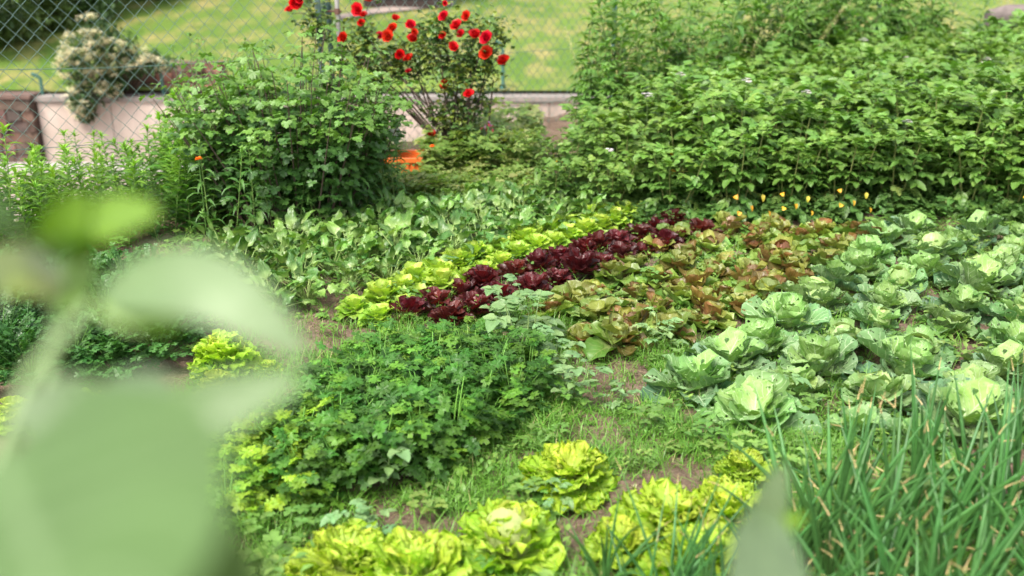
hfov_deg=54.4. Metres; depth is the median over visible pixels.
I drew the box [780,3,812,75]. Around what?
tall weed
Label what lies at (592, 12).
tall weed
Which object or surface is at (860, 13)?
tall weed
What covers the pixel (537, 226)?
green lettuce
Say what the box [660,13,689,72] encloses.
tall weed
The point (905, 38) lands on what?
potato plant
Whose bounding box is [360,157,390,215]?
drooping weed
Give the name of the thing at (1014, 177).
potato plant
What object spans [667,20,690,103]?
tall weed
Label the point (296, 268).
spinach plant
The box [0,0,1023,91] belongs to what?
meadow
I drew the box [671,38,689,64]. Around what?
tall weed
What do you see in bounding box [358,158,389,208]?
drooping weed
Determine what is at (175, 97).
goldenrod stem
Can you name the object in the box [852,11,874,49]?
tall weed
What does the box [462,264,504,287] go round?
red lettuce
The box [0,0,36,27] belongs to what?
meadow tree
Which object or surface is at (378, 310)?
green lettuce
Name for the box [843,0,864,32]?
tall weed
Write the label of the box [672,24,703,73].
tall weed
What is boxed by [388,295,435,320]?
red lettuce
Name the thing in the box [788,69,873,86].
potato plant
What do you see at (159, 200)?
goldenrod stem
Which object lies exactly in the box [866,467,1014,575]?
onion plant
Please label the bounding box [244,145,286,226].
drooping weed
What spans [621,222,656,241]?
red lettuce
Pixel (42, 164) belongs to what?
goldenrod stem
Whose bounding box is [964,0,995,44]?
tall weed
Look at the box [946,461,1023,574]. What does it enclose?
onion plant
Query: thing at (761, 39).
seeding grass
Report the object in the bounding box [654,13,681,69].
tall weed
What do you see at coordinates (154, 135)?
goldenrod stem
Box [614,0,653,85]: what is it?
tall weed
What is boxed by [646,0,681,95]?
tall weed
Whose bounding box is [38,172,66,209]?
goldenrod stem
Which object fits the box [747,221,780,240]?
mottled lettuce
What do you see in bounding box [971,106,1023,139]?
potato plant
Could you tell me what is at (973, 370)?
cabbage
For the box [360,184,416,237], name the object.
spinach plant
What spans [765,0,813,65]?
tall weed
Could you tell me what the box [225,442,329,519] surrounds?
celery plant
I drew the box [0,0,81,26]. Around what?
meadow tree
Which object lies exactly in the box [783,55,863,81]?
potato plant
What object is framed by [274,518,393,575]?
curly lettuce
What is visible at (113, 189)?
goldenrod stem
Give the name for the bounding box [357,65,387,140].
goldenrod stem
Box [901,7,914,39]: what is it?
tall weed
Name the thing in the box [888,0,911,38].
tall weed
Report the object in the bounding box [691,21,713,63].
tall weed
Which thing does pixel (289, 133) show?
currant bush
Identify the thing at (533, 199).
spinach plant
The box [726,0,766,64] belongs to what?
tall weed
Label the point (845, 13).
tall weed
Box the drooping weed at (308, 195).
[289,148,331,220]
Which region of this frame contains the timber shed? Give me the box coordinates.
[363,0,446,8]
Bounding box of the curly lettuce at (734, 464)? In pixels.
[712,447,780,489]
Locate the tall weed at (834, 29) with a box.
[809,0,848,47]
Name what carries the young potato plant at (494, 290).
on the garden ground at (178, 373)
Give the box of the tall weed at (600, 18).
[593,0,632,76]
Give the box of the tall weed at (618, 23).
[597,0,646,96]
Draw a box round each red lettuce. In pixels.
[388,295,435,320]
[415,286,455,307]
[424,300,475,327]
[446,278,477,297]
[452,291,492,315]
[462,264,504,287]
[475,280,526,301]
[496,259,532,276]
[509,271,553,300]
[522,248,558,274]
[544,267,576,285]
[546,245,571,267]
[559,246,602,276]
[568,237,597,253]
[580,229,615,250]
[591,252,618,267]
[599,241,639,257]
[605,228,637,243]
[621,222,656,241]
[630,240,659,257]
[648,215,673,232]
[650,228,684,249]
[654,208,687,225]
[672,229,693,243]
[689,217,724,232]
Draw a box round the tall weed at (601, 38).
[589,0,624,108]
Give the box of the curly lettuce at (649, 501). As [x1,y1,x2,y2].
[609,475,734,550]
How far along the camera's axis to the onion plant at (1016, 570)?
2.56 m
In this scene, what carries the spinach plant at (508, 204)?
on the garden ground at (178, 373)
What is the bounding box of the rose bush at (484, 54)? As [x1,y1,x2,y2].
[284,0,520,163]
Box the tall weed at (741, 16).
[729,0,757,55]
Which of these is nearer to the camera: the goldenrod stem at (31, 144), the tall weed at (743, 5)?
the goldenrod stem at (31, 144)
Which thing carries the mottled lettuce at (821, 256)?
on the garden ground at (178, 373)
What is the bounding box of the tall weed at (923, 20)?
[900,0,936,37]
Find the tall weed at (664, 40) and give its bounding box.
[651,16,679,72]
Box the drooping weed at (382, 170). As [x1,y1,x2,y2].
[367,89,407,203]
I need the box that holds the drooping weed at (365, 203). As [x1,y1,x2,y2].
[352,117,379,207]
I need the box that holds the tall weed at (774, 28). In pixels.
[764,18,788,64]
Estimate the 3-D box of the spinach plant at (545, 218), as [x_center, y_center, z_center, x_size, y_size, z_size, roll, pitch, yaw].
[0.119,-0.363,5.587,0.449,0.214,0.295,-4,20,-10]
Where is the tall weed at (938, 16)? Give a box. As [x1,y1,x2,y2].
[926,1,953,38]
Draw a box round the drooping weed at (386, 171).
[359,92,406,213]
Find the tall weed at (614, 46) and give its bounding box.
[605,14,625,123]
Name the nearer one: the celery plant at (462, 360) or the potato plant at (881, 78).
the celery plant at (462, 360)
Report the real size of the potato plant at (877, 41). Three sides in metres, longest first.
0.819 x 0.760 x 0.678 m
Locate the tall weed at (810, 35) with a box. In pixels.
[807,0,831,52]
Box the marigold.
[422,144,440,161]
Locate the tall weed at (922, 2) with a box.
[905,0,928,38]
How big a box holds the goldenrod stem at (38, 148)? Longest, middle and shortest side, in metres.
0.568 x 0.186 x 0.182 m
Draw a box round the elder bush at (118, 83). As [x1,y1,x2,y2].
[51,10,177,125]
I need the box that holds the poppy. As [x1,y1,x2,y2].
[189,156,220,241]
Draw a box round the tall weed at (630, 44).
[624,32,653,107]
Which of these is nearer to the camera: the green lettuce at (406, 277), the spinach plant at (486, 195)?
the green lettuce at (406, 277)
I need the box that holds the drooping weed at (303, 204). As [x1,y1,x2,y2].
[289,180,315,232]
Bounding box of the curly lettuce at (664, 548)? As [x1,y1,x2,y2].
[635,520,732,575]
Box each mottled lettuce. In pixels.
[525,293,579,320]
[546,280,605,320]
[559,321,605,356]
[565,295,628,322]
[581,312,653,361]
[582,279,612,297]
[586,260,648,288]
[607,303,666,340]
[614,252,649,274]
[614,281,648,301]
[618,297,637,307]
[632,264,680,288]
[634,291,677,312]
[641,233,675,258]
[646,311,696,348]
[653,249,703,277]
[654,282,693,309]
[656,221,700,242]
[671,239,710,260]
[672,267,720,289]
[674,285,723,309]
[676,308,717,330]
[688,229,733,254]
[691,297,736,332]
[697,259,736,281]
[703,251,740,269]
[705,281,734,300]
[711,210,754,241]
[719,290,764,318]
[723,265,751,286]
[727,257,775,276]
[727,298,749,320]
[731,270,786,300]
[732,275,762,298]
[734,230,774,253]
[744,243,792,264]
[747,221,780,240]
[750,212,796,232]
[761,268,783,275]
[767,250,815,273]
[769,233,806,251]
[781,226,819,240]
[782,267,813,283]
[784,262,817,275]
[793,217,835,237]
[798,237,849,250]
[801,248,843,270]
[815,232,856,246]
[833,220,868,232]
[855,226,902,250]
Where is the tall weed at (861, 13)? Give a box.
[847,0,871,34]
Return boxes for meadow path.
[340,0,452,18]
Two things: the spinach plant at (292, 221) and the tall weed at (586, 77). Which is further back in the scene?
the tall weed at (586, 77)
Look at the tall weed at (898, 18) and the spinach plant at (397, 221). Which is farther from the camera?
the tall weed at (898, 18)
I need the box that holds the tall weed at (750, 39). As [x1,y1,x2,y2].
[710,1,757,69]
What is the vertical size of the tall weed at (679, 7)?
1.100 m
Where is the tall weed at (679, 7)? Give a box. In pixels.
[673,0,694,51]
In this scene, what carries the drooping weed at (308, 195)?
on the garden ground at (178, 373)
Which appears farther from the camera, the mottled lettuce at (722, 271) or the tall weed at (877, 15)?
the tall weed at (877, 15)
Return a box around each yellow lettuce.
[0,395,14,429]
[186,328,262,378]
[204,369,229,375]
[256,359,283,368]
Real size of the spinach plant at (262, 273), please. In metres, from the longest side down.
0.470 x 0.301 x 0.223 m
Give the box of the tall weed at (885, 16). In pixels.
[862,0,899,43]
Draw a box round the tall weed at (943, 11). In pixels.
[930,0,954,28]
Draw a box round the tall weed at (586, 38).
[565,32,594,126]
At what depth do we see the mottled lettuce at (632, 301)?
4.60 m
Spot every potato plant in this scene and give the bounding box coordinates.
[320,498,396,533]
[355,424,413,488]
[479,273,544,316]
[483,288,565,351]
[521,476,575,515]
[527,124,599,196]
[530,158,582,213]
[539,331,585,374]
[547,104,634,183]
[548,350,613,403]
[572,146,650,205]
[577,112,666,199]
[579,92,656,174]
[591,92,693,195]
[598,379,641,412]
[603,77,687,135]
[615,71,677,122]
[623,72,724,162]
[631,306,688,348]
[633,138,730,222]
[636,60,735,143]
[647,93,738,203]
[660,80,768,178]
[673,60,744,129]
[676,75,800,204]
[678,63,774,160]
[683,56,763,79]
[688,111,785,223]
[693,81,799,178]
[694,60,780,111]
[697,49,762,78]
[717,58,794,105]
[718,41,805,80]
[722,47,805,94]
[730,75,829,156]
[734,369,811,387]
[742,75,839,127]
[746,44,821,76]
[750,89,857,203]
[754,128,841,222]
[756,72,845,95]
[766,77,857,180]
[770,65,872,154]
[772,55,855,87]
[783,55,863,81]
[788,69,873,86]
[794,41,884,72]
[801,44,864,61]
[804,127,898,223]
[808,69,890,147]
[811,38,908,80]
[813,26,889,54]
[817,82,912,207]
[819,72,920,183]
[820,49,900,88]
[824,69,918,147]
[833,42,902,67]
[835,30,907,66]
[839,36,921,61]
[845,53,941,146]
[846,119,953,216]
[848,53,927,90]
[852,34,911,53]
[854,56,934,80]
[859,57,940,84]
[865,90,966,203]
[872,73,974,179]
[874,47,931,79]
[879,36,944,59]
[889,36,960,61]
[889,85,963,152]
[893,23,953,55]
[897,60,976,102]
[907,82,1023,195]
[911,53,976,85]
[913,49,982,79]
[913,71,989,113]
[920,38,965,59]
[924,25,999,58]
[924,56,1018,90]
[927,27,1007,84]
[928,29,995,61]
[928,107,1023,220]
[931,19,997,49]
[931,60,1023,152]
[931,67,1023,171]
[932,28,1003,49]
[944,65,1023,98]
[958,26,1023,50]
[960,28,1023,66]
[970,21,1023,40]
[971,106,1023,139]
[972,23,1022,43]
[972,132,1023,223]
[974,8,1023,39]
[976,49,1023,98]
[976,65,1023,194]
[977,33,1023,47]
[979,61,1023,133]
[980,45,1023,73]
[991,31,1023,52]
[992,16,1023,43]
[992,47,1023,63]
[1013,48,1023,62]
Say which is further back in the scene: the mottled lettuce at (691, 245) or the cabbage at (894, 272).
the mottled lettuce at (691, 245)
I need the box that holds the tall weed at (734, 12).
[718,9,745,60]
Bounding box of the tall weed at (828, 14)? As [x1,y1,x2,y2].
[815,0,852,33]
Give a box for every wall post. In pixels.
[31,72,44,94]
[160,72,164,94]
[496,39,505,88]
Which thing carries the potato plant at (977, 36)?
on the garden ground at (178, 373)
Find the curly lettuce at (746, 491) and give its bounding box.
[689,474,757,534]
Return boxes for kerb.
[0,162,182,174]
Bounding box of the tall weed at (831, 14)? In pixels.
[811,0,852,40]
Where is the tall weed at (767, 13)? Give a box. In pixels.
[743,0,784,65]
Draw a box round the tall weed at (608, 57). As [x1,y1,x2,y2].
[595,37,629,121]
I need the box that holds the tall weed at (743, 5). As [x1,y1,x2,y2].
[727,0,754,54]
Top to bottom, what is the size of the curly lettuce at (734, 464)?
0.109 m
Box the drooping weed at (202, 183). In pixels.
[185,136,224,242]
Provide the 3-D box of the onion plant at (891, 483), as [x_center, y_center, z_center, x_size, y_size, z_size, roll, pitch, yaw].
[1.084,0.550,2.743,0.496,0.541,0.324,-17,26,-40]
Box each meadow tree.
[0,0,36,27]
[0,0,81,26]
[0,0,81,47]
[55,0,122,22]
[303,0,334,13]
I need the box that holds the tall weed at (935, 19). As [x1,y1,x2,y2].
[924,10,945,37]
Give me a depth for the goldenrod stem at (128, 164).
5.74 m
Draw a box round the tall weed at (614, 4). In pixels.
[595,2,635,106]
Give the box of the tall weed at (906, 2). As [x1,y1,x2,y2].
[883,0,928,32]
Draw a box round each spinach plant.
[180,211,256,253]
[206,229,255,257]
[222,211,288,252]
[227,228,275,273]
[233,235,285,266]
[238,253,293,285]
[249,228,311,269]
[254,258,316,311]
[256,209,315,244]
[257,204,320,256]
[265,240,332,284]
[267,251,342,306]
[273,221,331,266]
[299,207,344,235]
[299,234,358,279]
[307,256,375,294]
[312,209,347,252]
[314,220,399,258]
[334,205,381,225]
[337,233,387,270]
[341,208,379,248]
[350,221,389,256]
[354,196,395,236]
[359,210,421,266]
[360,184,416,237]
[361,241,414,278]
[375,191,448,216]
[376,208,431,247]
[395,233,458,268]
[396,193,436,235]
[407,192,470,235]
[407,216,437,254]
[410,208,488,256]
[414,196,481,241]
[417,195,460,224]
[421,186,460,207]
[429,180,492,200]
[436,208,510,247]
[438,183,484,215]
[446,189,492,229]
[460,188,519,234]
[463,191,515,215]
[465,175,509,196]
[471,204,535,248]
[483,182,543,221]
[487,175,545,211]
[494,182,545,209]
[497,200,567,235]
[511,185,569,216]
[515,170,575,209]
[526,184,592,207]
[530,194,593,223]
[564,190,614,221]
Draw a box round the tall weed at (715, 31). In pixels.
[699,18,724,56]
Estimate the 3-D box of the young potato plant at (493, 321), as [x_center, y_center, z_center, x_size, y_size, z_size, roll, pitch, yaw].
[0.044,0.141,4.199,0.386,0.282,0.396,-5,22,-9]
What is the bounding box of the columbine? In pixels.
[481,121,492,159]
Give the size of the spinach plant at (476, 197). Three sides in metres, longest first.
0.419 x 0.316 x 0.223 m
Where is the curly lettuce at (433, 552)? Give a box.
[354,525,494,575]
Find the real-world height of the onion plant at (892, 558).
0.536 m
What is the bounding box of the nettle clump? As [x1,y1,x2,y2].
[169,33,313,190]
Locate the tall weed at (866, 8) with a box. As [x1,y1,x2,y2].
[851,0,880,43]
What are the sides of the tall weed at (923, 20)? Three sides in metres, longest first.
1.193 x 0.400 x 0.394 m
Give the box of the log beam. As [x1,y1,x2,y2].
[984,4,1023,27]
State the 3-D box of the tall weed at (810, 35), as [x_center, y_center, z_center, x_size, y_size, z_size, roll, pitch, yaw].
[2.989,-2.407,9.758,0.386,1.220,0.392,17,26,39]
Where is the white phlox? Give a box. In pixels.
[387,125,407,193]
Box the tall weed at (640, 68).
[620,10,657,97]
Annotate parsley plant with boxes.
[0,294,49,338]
[0,294,63,367]
[0,320,96,385]
[10,278,98,325]
[12,310,126,375]
[31,245,60,260]
[45,253,117,304]
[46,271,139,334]
[58,309,169,377]
[88,248,128,272]
[96,242,145,290]
[97,317,205,367]
[113,243,158,264]
[138,318,216,345]
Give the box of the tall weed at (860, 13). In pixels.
[847,0,872,30]
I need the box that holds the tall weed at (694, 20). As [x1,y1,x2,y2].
[676,0,700,65]
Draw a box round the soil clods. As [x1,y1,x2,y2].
[12,196,1022,571]
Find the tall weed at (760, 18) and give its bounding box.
[740,0,778,66]
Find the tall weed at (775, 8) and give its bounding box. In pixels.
[762,0,786,36]
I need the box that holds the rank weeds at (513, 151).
[368,97,1023,227]
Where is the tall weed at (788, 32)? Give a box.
[783,0,816,56]
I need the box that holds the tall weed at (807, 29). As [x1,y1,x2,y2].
[798,0,815,50]
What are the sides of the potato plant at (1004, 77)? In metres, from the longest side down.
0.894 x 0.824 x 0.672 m
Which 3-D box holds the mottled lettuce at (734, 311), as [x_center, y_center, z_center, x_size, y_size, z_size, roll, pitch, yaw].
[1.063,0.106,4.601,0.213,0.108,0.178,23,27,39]
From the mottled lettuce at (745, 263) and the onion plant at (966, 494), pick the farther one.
the mottled lettuce at (745, 263)
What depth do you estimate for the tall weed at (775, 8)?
9.55 m
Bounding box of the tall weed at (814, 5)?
[800,0,831,54]
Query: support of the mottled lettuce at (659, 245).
on the garden ground at (178, 373)
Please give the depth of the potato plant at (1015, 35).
9.69 m
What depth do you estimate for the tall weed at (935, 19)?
10.42 m
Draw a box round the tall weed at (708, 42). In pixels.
[686,0,730,79]
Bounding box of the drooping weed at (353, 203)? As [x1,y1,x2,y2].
[328,117,365,225]
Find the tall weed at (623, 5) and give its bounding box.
[596,0,639,131]
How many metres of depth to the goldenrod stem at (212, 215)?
5.75 m
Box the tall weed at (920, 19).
[913,9,931,39]
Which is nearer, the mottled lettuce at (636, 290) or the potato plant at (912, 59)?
the mottled lettuce at (636, 290)
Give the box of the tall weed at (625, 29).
[605,0,652,84]
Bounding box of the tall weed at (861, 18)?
[848,0,877,32]
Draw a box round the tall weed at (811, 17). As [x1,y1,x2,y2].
[787,0,830,56]
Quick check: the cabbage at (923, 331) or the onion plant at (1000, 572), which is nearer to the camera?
the onion plant at (1000, 572)
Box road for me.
[0,90,598,220]
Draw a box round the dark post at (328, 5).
[325,0,334,89]
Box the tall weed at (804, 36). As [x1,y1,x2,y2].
[778,3,809,49]
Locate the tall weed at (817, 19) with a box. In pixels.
[802,18,823,69]
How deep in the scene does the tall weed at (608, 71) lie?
7.53 m
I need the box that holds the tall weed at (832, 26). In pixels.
[814,0,842,48]
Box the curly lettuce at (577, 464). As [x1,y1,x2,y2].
[517,440,619,516]
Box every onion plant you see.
[557,483,682,575]
[599,458,753,575]
[606,483,728,575]
[636,515,728,575]
[662,555,820,575]
[668,502,796,575]
[708,389,879,561]
[709,478,833,575]
[720,377,933,556]
[753,459,974,575]
[769,384,936,513]
[787,500,894,575]
[799,392,954,575]
[806,559,855,575]
[810,409,1022,575]
[819,498,1023,575]
[820,451,1023,575]
[831,343,1013,509]
[838,391,987,557]
[839,500,1008,575]
[861,533,909,575]
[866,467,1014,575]
[876,383,1023,575]
[881,364,1023,562]
[897,443,1023,575]
[943,371,1023,544]
[945,358,1023,512]
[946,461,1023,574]
[951,561,986,575]
[966,488,1023,536]
[978,451,1023,575]
[990,526,1023,565]
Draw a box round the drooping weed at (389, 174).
[381,128,400,205]
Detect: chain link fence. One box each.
[0,0,616,216]
[618,0,1021,69]
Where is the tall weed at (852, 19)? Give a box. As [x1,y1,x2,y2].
[843,10,861,43]
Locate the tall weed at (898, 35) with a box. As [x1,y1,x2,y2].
[876,0,917,37]
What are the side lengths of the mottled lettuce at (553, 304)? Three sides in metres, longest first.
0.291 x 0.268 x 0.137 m
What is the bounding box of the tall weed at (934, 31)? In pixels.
[926,3,949,37]
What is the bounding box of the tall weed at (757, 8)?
[740,4,766,66]
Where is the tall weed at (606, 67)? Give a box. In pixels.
[593,61,629,127]
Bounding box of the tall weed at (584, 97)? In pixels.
[571,85,597,145]
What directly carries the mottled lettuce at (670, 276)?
on the garden ground at (178, 373)
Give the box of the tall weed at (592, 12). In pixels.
[568,6,604,119]
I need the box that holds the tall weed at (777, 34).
[766,5,802,62]
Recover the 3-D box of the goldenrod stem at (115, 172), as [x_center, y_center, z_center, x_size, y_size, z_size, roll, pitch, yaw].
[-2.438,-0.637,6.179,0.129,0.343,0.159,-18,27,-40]
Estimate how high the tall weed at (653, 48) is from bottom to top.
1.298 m
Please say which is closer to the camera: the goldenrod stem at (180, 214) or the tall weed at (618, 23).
the goldenrod stem at (180, 214)
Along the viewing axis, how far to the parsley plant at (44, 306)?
4.22 m
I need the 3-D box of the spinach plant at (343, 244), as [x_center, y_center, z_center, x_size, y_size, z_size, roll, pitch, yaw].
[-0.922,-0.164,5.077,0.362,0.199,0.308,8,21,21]
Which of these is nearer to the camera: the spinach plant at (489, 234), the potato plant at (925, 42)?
the spinach plant at (489, 234)
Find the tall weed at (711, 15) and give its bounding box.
[686,0,718,54]
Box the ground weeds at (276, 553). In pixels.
[0,147,1023,575]
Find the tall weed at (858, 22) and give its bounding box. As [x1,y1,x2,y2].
[847,1,874,38]
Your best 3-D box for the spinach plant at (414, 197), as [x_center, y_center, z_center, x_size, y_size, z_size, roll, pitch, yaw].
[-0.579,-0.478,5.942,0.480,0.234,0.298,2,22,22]
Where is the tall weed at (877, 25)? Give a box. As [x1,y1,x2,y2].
[867,0,890,47]
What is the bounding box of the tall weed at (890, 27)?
[871,0,897,42]
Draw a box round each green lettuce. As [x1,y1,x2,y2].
[333,294,372,319]
[355,303,399,331]
[360,289,389,303]
[361,278,406,304]
[386,277,407,295]
[388,293,421,320]
[391,261,433,287]
[394,274,426,292]
[408,283,431,300]
[413,266,433,285]
[421,267,465,293]
[422,257,451,269]
[436,247,479,266]
[444,261,458,271]
[451,267,474,288]
[453,248,487,267]
[460,240,492,258]
[468,260,498,269]
[475,243,498,259]
[482,235,508,251]
[483,251,513,264]
[493,236,516,251]
[504,240,534,259]
[509,223,544,233]
[509,225,537,240]
[522,233,555,249]
[534,225,548,243]
[541,217,560,231]
[545,230,572,253]
[547,214,570,223]
[553,222,587,239]
[565,214,577,226]
[575,209,595,217]
[575,217,607,237]
[576,204,597,213]
[590,214,617,230]
[594,202,615,223]
[605,206,635,227]
[616,199,640,223]
[637,201,645,217]
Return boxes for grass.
[171,288,1023,575]
[564,27,629,119]
[586,39,639,138]
[605,5,659,106]
[611,20,675,83]
[642,18,688,71]
[668,11,752,60]
[681,17,755,61]
[721,21,771,65]
[743,16,785,62]
[774,0,851,46]
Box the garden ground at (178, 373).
[0,107,1023,575]
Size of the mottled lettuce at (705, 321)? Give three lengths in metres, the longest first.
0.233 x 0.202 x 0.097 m
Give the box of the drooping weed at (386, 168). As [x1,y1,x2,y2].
[357,141,394,205]
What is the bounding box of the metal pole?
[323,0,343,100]
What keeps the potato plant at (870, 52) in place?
on the garden ground at (178, 373)
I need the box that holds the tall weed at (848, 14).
[839,5,855,33]
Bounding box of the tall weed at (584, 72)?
[572,41,601,151]
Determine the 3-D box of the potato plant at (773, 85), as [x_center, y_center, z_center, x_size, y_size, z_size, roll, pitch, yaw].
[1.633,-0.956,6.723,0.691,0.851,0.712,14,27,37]
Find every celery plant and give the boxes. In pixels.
[223,409,291,463]
[223,423,272,463]
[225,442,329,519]
[225,444,275,530]
[227,444,289,500]
[238,394,355,463]
[252,427,350,512]
[278,372,363,431]
[278,374,400,459]
[283,403,395,498]
[296,341,376,390]
[310,349,408,409]
[317,399,450,490]
[326,317,424,375]
[335,371,442,440]
[347,333,439,400]
[361,356,476,434]
[372,390,469,484]
[374,326,462,359]
[377,319,483,382]
[403,341,507,413]
[410,369,508,455]
[423,316,487,352]
[427,316,505,369]
[433,354,537,437]
[440,326,548,392]
[468,319,525,351]
[468,341,556,420]
[485,325,556,371]
[496,337,575,401]
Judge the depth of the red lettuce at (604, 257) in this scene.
5.09 m
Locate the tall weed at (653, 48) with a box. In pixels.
[640,0,672,73]
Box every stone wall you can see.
[0,91,46,162]
[122,60,228,92]
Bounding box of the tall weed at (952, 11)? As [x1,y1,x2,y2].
[943,0,968,38]
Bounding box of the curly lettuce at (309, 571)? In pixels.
[276,560,322,575]
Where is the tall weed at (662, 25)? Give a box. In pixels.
[644,19,671,91]
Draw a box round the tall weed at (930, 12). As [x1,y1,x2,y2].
[915,0,939,30]
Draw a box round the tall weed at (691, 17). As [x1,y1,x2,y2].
[668,0,702,64]
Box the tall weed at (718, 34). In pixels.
[703,1,741,66]
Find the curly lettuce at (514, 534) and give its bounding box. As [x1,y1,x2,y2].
[456,495,565,575]
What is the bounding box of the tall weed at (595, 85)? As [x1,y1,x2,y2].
[591,77,601,108]
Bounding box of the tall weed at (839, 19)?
[823,0,849,52]
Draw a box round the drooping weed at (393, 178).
[371,109,410,204]
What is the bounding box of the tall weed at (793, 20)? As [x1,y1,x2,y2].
[777,0,807,40]
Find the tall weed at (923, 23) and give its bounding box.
[910,6,931,37]
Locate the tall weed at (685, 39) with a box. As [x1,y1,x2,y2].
[677,24,702,85]
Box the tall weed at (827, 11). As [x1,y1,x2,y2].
[818,0,844,53]
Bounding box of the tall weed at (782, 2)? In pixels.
[766,0,792,41]
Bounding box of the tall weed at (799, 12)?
[762,5,804,63]
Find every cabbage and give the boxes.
[640,348,732,408]
[680,326,775,377]
[692,369,822,453]
[731,318,798,364]
[741,290,831,336]
[769,364,831,410]
[774,275,853,315]
[777,333,875,390]
[812,259,868,293]
[815,318,874,350]
[821,400,901,449]
[826,247,885,282]
[836,370,935,413]
[843,234,895,267]
[844,301,900,337]
[846,280,923,320]
[855,327,952,391]
[858,218,918,257]
[875,261,927,294]
[879,413,962,459]
[884,210,936,234]
[897,250,951,287]
[899,231,966,263]
[900,324,958,367]
[903,373,1023,462]
[914,302,984,338]
[916,283,992,327]
[925,360,1014,404]
[928,254,1015,300]
[940,225,979,257]
[952,209,1008,251]
[952,252,1023,285]
[960,339,1023,391]
[974,317,1023,360]
[978,296,1023,322]
[980,243,1023,269]
[993,234,1023,253]
[999,222,1023,240]
[1006,285,1023,300]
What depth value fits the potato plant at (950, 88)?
6.51 m
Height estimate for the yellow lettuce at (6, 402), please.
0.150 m
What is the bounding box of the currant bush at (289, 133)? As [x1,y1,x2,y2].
[139,24,424,229]
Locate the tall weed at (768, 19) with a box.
[753,0,790,43]
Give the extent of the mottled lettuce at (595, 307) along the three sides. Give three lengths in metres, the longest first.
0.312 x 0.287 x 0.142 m
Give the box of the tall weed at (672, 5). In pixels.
[650,0,694,60]
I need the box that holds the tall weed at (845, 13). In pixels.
[829,0,857,35]
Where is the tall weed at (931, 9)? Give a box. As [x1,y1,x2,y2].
[916,0,946,33]
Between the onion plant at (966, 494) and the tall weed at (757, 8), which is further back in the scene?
the tall weed at (757, 8)
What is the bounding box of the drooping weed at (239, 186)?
[219,145,259,240]
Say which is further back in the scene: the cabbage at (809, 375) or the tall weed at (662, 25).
the tall weed at (662, 25)
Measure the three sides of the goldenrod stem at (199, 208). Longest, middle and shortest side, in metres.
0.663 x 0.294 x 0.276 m
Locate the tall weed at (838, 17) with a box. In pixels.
[826,2,848,41]
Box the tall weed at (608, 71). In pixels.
[592,69,615,108]
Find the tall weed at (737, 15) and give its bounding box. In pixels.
[705,0,760,65]
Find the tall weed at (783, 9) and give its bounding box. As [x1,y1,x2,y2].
[760,0,805,57]
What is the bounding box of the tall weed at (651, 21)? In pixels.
[634,0,685,83]
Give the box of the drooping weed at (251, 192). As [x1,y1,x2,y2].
[233,140,274,229]
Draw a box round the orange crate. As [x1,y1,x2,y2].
[380,150,422,173]
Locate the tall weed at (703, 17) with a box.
[681,0,723,67]
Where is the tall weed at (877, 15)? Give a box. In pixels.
[862,0,891,39]
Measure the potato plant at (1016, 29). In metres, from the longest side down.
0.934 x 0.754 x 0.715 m
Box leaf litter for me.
[18,241,954,516]
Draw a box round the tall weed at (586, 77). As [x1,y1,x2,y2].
[575,62,598,144]
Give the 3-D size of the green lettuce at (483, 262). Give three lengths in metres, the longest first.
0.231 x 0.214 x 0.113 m
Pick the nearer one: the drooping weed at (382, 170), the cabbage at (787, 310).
the cabbage at (787, 310)
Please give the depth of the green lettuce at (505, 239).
5.27 m
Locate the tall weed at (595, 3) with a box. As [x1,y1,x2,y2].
[581,1,629,106]
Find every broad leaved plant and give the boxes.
[0,192,159,380]
[0,246,308,452]
[0,368,303,575]
[728,464,807,575]
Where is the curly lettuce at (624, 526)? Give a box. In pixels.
[578,514,653,575]
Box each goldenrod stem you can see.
[0,122,32,244]
[0,163,22,244]
[0,180,29,244]
[0,184,18,246]
[1,160,14,215]
[4,166,40,246]
[10,173,23,226]
[11,168,42,241]
[15,168,45,229]
[15,178,37,247]
[18,152,49,217]
[18,153,58,249]
[22,142,58,202]
[26,147,53,202]
[26,180,51,227]
[28,148,43,184]
[29,144,58,222]
[30,167,54,252]
[36,159,57,208]
[37,162,72,204]
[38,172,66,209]
[43,165,69,203]
[51,142,90,205]
[54,129,81,187]
[55,146,77,190]
[56,169,70,196]
[60,154,101,201]
[69,129,89,199]
[75,152,94,199]
[79,149,113,249]
[82,130,105,198]
[83,166,104,201]
[87,155,112,201]
[90,141,112,197]
[93,130,123,190]
[95,157,110,195]
[102,153,127,195]
[105,176,124,196]
[107,159,130,194]
[108,137,135,187]
[109,175,129,241]
[115,139,168,241]
[116,146,137,229]
[116,157,151,246]
[120,138,143,180]
[122,147,154,199]
[134,143,158,192]
[135,122,164,206]
[136,169,160,231]
[142,131,164,205]
[144,183,168,238]
[145,111,184,204]
[151,127,178,216]
[151,130,180,201]
[152,115,178,208]
[154,135,187,220]
[155,110,178,164]
[156,138,198,236]
[158,146,181,229]
[159,126,197,226]
[161,86,201,199]
[163,87,203,205]
[165,161,196,231]
[167,141,203,233]
[184,94,224,222]
[185,111,209,220]
[185,114,226,218]
[191,120,239,227]
[211,91,234,214]
[230,141,255,220]
[235,85,254,208]
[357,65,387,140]
[387,101,406,157]
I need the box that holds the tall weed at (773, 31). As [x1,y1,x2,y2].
[764,0,793,60]
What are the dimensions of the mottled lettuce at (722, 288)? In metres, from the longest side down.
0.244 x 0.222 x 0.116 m
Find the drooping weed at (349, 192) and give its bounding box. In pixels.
[329,112,375,226]
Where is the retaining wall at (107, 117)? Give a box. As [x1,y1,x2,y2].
[33,93,645,161]
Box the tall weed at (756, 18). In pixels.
[742,5,770,66]
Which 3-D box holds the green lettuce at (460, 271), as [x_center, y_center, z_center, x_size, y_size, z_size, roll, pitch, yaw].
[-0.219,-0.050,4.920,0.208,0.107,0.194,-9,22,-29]

